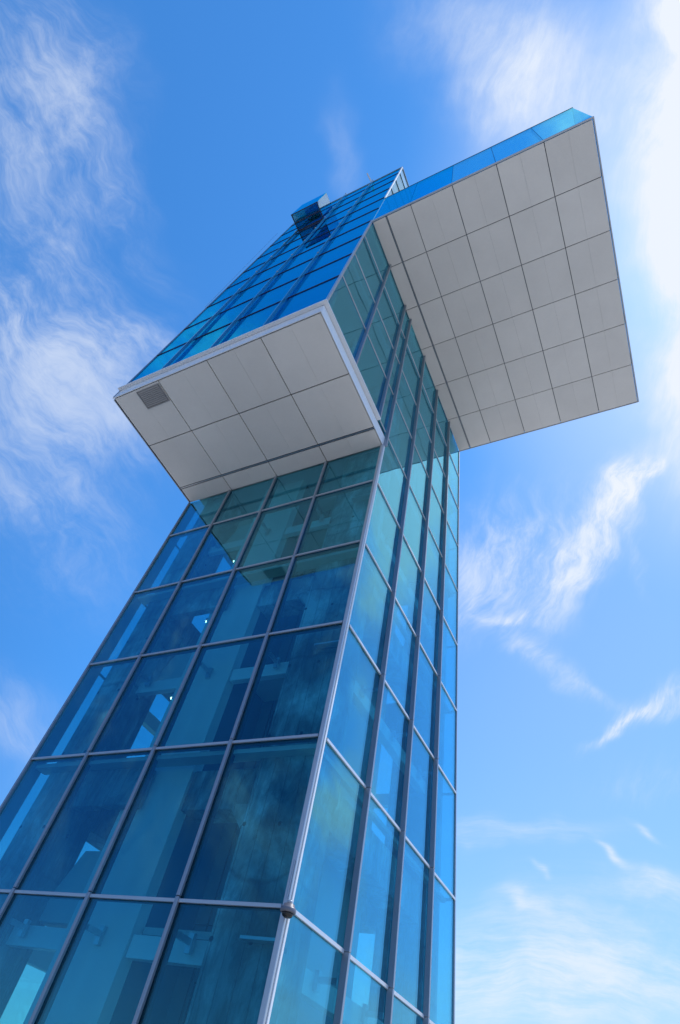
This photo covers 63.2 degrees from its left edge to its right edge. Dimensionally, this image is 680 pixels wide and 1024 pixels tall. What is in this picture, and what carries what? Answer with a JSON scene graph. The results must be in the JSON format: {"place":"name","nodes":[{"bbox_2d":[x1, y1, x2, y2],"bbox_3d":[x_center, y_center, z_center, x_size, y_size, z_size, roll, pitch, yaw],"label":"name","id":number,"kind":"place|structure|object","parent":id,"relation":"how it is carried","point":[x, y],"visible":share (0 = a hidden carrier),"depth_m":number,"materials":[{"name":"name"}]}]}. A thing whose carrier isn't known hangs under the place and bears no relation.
{"place":"outdoors","nodes":[
{"label":"outdoors","id":0,"kind":"place"},
{"bbox_2d":[0,107,638,1023],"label":"observation tower","id":1,"kind":"structure","parent":0,"point":[308,395],"depth_m":11.76,"materials":[{"name":"blue glass"}]},
{"bbox_2d":[280,900,295,918],"bbox_3d":[-0.548,4.226,5.877,0.171,0.162,0.171,-14,-56,23],"label":"security camera","id":2,"kind":"object","parent":1,"relation":"attached to","point":[287,910],"visible":1,"depth_m":5.82,"materials":[{"name":"metal"}]},
{"bbox_2d":[0,0,679,1023],"label":"sky","id":3,"kind":"structure","parent":0,"point":[150,150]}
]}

